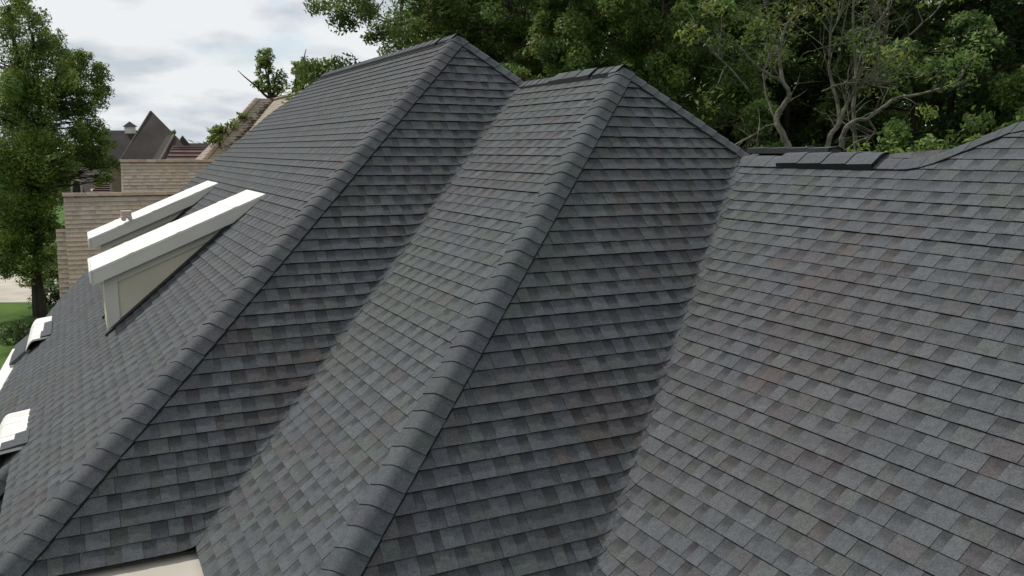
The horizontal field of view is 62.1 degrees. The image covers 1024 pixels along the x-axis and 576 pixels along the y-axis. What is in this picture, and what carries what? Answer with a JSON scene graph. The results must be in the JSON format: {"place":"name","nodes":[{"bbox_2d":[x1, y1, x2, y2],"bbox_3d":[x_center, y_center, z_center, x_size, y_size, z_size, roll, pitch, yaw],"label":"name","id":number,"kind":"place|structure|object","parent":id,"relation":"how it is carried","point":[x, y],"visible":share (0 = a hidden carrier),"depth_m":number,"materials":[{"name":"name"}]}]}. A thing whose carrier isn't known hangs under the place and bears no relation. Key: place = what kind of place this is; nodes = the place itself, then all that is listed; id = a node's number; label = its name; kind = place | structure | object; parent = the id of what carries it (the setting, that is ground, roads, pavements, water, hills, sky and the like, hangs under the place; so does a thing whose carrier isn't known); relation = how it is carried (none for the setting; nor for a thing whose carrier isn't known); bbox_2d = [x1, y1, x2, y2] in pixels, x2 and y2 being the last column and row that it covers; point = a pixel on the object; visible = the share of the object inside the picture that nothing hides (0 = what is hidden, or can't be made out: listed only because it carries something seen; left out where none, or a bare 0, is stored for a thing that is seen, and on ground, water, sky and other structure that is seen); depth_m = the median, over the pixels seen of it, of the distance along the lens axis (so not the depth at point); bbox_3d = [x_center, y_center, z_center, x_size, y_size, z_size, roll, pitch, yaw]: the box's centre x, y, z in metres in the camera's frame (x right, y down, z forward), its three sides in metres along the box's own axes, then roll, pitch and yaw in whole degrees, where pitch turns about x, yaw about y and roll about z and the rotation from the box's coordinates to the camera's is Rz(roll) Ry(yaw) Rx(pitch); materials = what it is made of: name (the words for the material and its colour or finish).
{"place":"outdoors","nodes":[
{"label":"outdoors","id":0,"kind":"place"},
{"bbox_2d":[0,271,57,302],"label":"driveway","id":1,"kind":"structure","parent":0,"point":[11,290],"depth_m":51.39,"materials":[{"name":"concrete"}]},
{"bbox_2d":[66,169,112,192],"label":"brown house","id":2,"kind":"structure","parent":0,"point":[85,188],"depth_m":56.09,"materials":[{"name":"paint"}]},
{"bbox_2d":[71,179,82,192],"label":"window frame","id":3,"kind":"structure","parent":2,"relation":"in","point":[77,189],"depth_m":54.69,"materials":[{"name":"concrete"}]},
{"bbox_2d":[91,183,109,192],"bbox_3d":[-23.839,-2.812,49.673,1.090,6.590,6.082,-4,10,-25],"label":"tiled house","id":4,"kind":"structure","parent":0,"point":[101,189],"depth_m":47.65,"materials":[{"name":"brick"}]},
{"bbox_2d":[100,111,210,191],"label":"dark roofed house","id":5,"kind":"structure","parent":0,"point":[153,137],"depth_m":66.28,"materials":[{"name":"brick"}]},
{"bbox_2d":[167,146,205,159],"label":"red brown roofed house","id":6,"kind":"structure","parent":0,"point":[185,152],"depth_m":54.06,"materials":[{"name":"brick"}]},
{"bbox_2d":[0,0,966,152],"label":"sky","id":7,"kind":"structure","parent":0,"point":[182,62],"materials":[{"name":"white"}]},
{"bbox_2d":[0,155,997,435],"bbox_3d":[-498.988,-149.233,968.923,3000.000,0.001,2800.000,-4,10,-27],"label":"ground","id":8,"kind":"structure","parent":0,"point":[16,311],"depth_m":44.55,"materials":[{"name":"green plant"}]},
{"bbox_2d":[0,317,42,345],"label":"round shrub","id":9,"kind":"object","parent":8,"relation":"on","point":[19,334],"visible":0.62,"depth_m":37.66,"materials":[{"name":"green plant"}]},
{"bbox_2d":[19,266,68,286],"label":"garden bush","id":10,"kind":"object","parent":8,"relation":"on","point":[52,273],"visible":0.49,"depth_m":53.36,"materials":[{"name":"green plant"}]},
{"bbox_2d":[27,278,69,308],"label":"garden bush","id":11,"kind":"object","parent":8,"relation":"on","point":[54,295],"visible":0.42,"depth_m":46.68,"materials":[{"name":"green plant"}]},
{"bbox_2d":[0,0,119,316],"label":"deciduous tree","id":12,"kind":"object","parent":8,"relation":"on","point":[28,171],"visible":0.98,"depth_m":41.96,"materials":[{"name":"green plant"}]},
{"bbox_2d":[3,129,229,202],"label":"treeline","id":13,"kind":"object","parent":8,"relation":"on","point":[173,131],"depth_m":159.31,"materials":[{"name":"green plant"}]},
{"bbox_2d":[56,91,338,312],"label":"beige shingled house","id":14,"kind":"structure","parent":8,"relation":"on","point":[146,182],"depth_m":24.64,"materials":[{"name":"beige wood"}]},
{"bbox_2d":[226,95,278,148],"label":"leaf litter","id":15,"kind":"object","parent":14,"relation":"on","point":[272,100],"visible":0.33,"depth_m":35.50,"materials":[{"name":"plant"}]},
{"bbox_2d":[206,119,239,148],"bbox_3d":[-11.886,-2.029,35.189,1.117,9.753,1.593,3,10,19],"label":"sparse tree","id":16,"kind":"object","parent":8,"relation":"on","point":[216,131],"visible":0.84,"depth_m":34.41,"materials":[{"name":"green plant"}]},
{"bbox_2d":[224,111,252,142],"bbox_3d":[-11.438,-2.486,36.201,1.231,10.339,1.038,-4,10,-27],"label":"sparse tree","id":17,"kind":"object","parent":8,"relation":"on","point":[245,116],"visible":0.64,"depth_m":35.27,"materials":[{"name":"green plant"}]},
{"bbox_2d":[240,47,289,98],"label":"sparse tree","id":18,"kind":"object","parent":8,"relation":"on","point":[265,63],"visible":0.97,"depth_m":41.07,"materials":[{"name":"green plant"}]},
{"bbox_2d":[290,50,312,92],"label":"sparse tree","id":19,"kind":"object","parent":8,"relation":"on","point":[296,83],"visible":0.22,"depth_m":41.15,"materials":[{"name":"green plant"}]},
{"bbox_2d":[278,0,475,103],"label":"broadleaf tree","id":20,"kind":"object","parent":8,"relation":"on","point":[394,28],"visible":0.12,"depth_m":30.35,"materials":[{"name":"green plant"}]},
{"bbox_2d":[377,0,554,77],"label":"broadleaf tree","id":21,"kind":"object","parent":8,"relation":"on","point":[498,55],"visible":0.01,"depth_m":34.66,"materials":[{"name":"green plant"}]},
{"bbox_2d":[392,0,552,80],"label":"broadleaf tree","id":22,"kind":"object","parent":8,"relation":"on","point":[515,33],"visible":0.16,"depth_m":33.05,"materials":[{"name":"green plant"}]},
{"bbox_2d":[440,1,564,68],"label":"broadleaf tree","id":23,"kind":"object","parent":8,"relation":"on","point":[498,42],"depth_m":47.11,"materials":[{"name":"green plant"}]},
{"bbox_2d":[480,0,678,80],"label":"broadleaf tree","id":24,"kind":"object","parent":8,"relation":"on","point":[570,44],"visible":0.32,"depth_m":27.64,"materials":[{"name":"green plant"}]},
{"bbox_2d":[526,0,685,81],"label":"broadleaf tree","id":25,"kind":"object","parent":8,"relation":"on","point":[605,44],"visible":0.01,"depth_m":40.97,"materials":[{"name":"green plant"}]},
{"bbox_2d":[527,4,733,134],"bbox_3d":[4.827,-6.104,35.317,7.823,17.995,9.771,-3,10,-20],"label":"broadleaf tree","id":26,"kind":"object","parent":8,"relation":"on","point":[708,113],"visible":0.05,"depth_m":32.49,"materials":[{"name":"green plant"}]},
{"bbox_2d":[601,0,787,149],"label":"broadleaf tree","id":27,"kind":"object","parent":8,"relation":"on","point":[677,64],"visible":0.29,"depth_m":27.08,"materials":[{"name":"green plant"}]},
{"bbox_2d":[621,2,783,130],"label":"broadleaf tree","id":28,"kind":"object","parent":8,"relation":"on","point":[696,78],"depth_m":41.73,"materials":[{"name":"green plant"}]},
{"bbox_2d":[614,0,805,154],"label":"broadleaf tree","id":29,"kind":"object","parent":8,"relation":"on","point":[789,67],"visible":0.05,"depth_m":32.19,"materials":[{"name":"green plant"}]},
{"bbox_2d":[414,0,1015,146],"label":"deep woodland","id":30,"kind":"object","parent":8,"relation":"on","point":[900,115],"depth_m":45.80,"materials":[{"name":"green plant"}]},
{"bbox_2d":[674,0,855,150],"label":"twisted bare tree","id":31,"kind":"object","parent":8,"relation":"on","point":[786,142],"visible":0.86,"depth_m":20.41,"materials":[{"name":"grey plant"}]},
{"bbox_2d":[672,4,875,146],"bbox_3d":[10.768,-7.986,39.155,11.167,20.566,8.940,0,9,1],"label":"broadleaf tree","id":32,"kind":"object","parent":8,"relation":"on","point":[799,107],"visible":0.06,"depth_m":36.10,"materials":[{"name":"green plant"}]},
{"bbox_2d":[705,0,895,148],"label":"broadleaf tree","id":33,"kind":"object","parent":8,"relation":"on","point":[818,128],"visible":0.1,"depth_m":33.28,"materials":[{"name":"green plant"}]},
{"bbox_2d":[739,0,984,150],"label":"broadleaf tree","id":34,"kind":"object","parent":8,"relation":"on","point":[811,47],"visible":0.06,"depth_m":36.24,"materials":[{"name":"green plant"}]},
{"bbox_2d":[780,0,963,146],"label":"leaning bare tree","id":35,"kind":"object","parent":8,"relation":"on","point":[875,70],"visible":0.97,"depth_m":19.91,"materials":[{"name":"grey plant"}]},
{"bbox_2d":[804,0,1005,151],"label":"crooked bare tree","id":36,"kind":"object","parent":8,"relation":"on","point":[855,120],"visible":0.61,"depth_m":21.52,"materials":[{"name":"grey plant"}]},
{"bbox_2d":[811,0,1023,151],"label":"broadleaf tree","id":37,"kind":"object","parent":8,"relation":"on","point":[993,107],"visible":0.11,"depth_m":31.61,"materials":[{"name":"green plant"}]},
{"bbox_2d":[827,0,1023,152],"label":"broadleaf tree","id":38,"kind":"object","parent":8,"relation":"on","point":[923,34],"visible":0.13,"depth_m":29.63,"materials":[{"name":"green plant"}]},
{"bbox_2d":[875,117,982,152],"bbox_3d":[11.705,0.300,22.382,6.787,9.445,5.358,3,9,15],"label":"tall shrub","id":39,"kind":"object","parent":8,"relation":"on","point":[897,134],"visible":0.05,"depth_m":21.65,"materials":[{"name":"green plant"}]},
{"bbox_2d":[905,0,1023,151],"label":"broadleaf tree","id":40,"kind":"object","parent":8,"relation":"on","point":[968,18],"visible":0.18,"depth_m":27.02,"materials":[{"name":"green plant"}]},
{"bbox_2d":[922,105,1023,152],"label":"tall shrub","id":41,"kind":"object","parent":8,"relation":"on","point":[973,124],"visible":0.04,"depth_m":21.42,"materials":[{"name":"green plant"}]},
{"bbox_2d":[954,35,1019,133],"bbox_3d":[21.777,-6.079,32.997,8.195,18.852,10.236,7,11,36],"label":"broadleaf tree","id":42,"kind":"object","parent":8,"relation":"on","point":[974,104],"depth_m":32.12,"materials":[{"name":"green plant"}]},
{"bbox_2d":[973,0,1023,123],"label":"broadleaf tree","id":43,"kind":"object","parent":8,"relation":"on","point":[1011,86],"visible":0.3,"depth_m":26.14,"materials":[{"name":"green plant"}]},
{"bbox_2d":[0,33,1023,575],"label":"shingled house","id":44,"kind":"structure","parent":0,"point":[616,321],"depth_m":7.11,"materials":[{"name":"grey"}]},
{"bbox_2d":[121,210,131,220],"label":"masonry block","id":45,"kind":"structure","parent":44,"relation":"on","point":[125,215],"depth_m":14.51,"materials":[{"name":"beige stone"}]}
]}

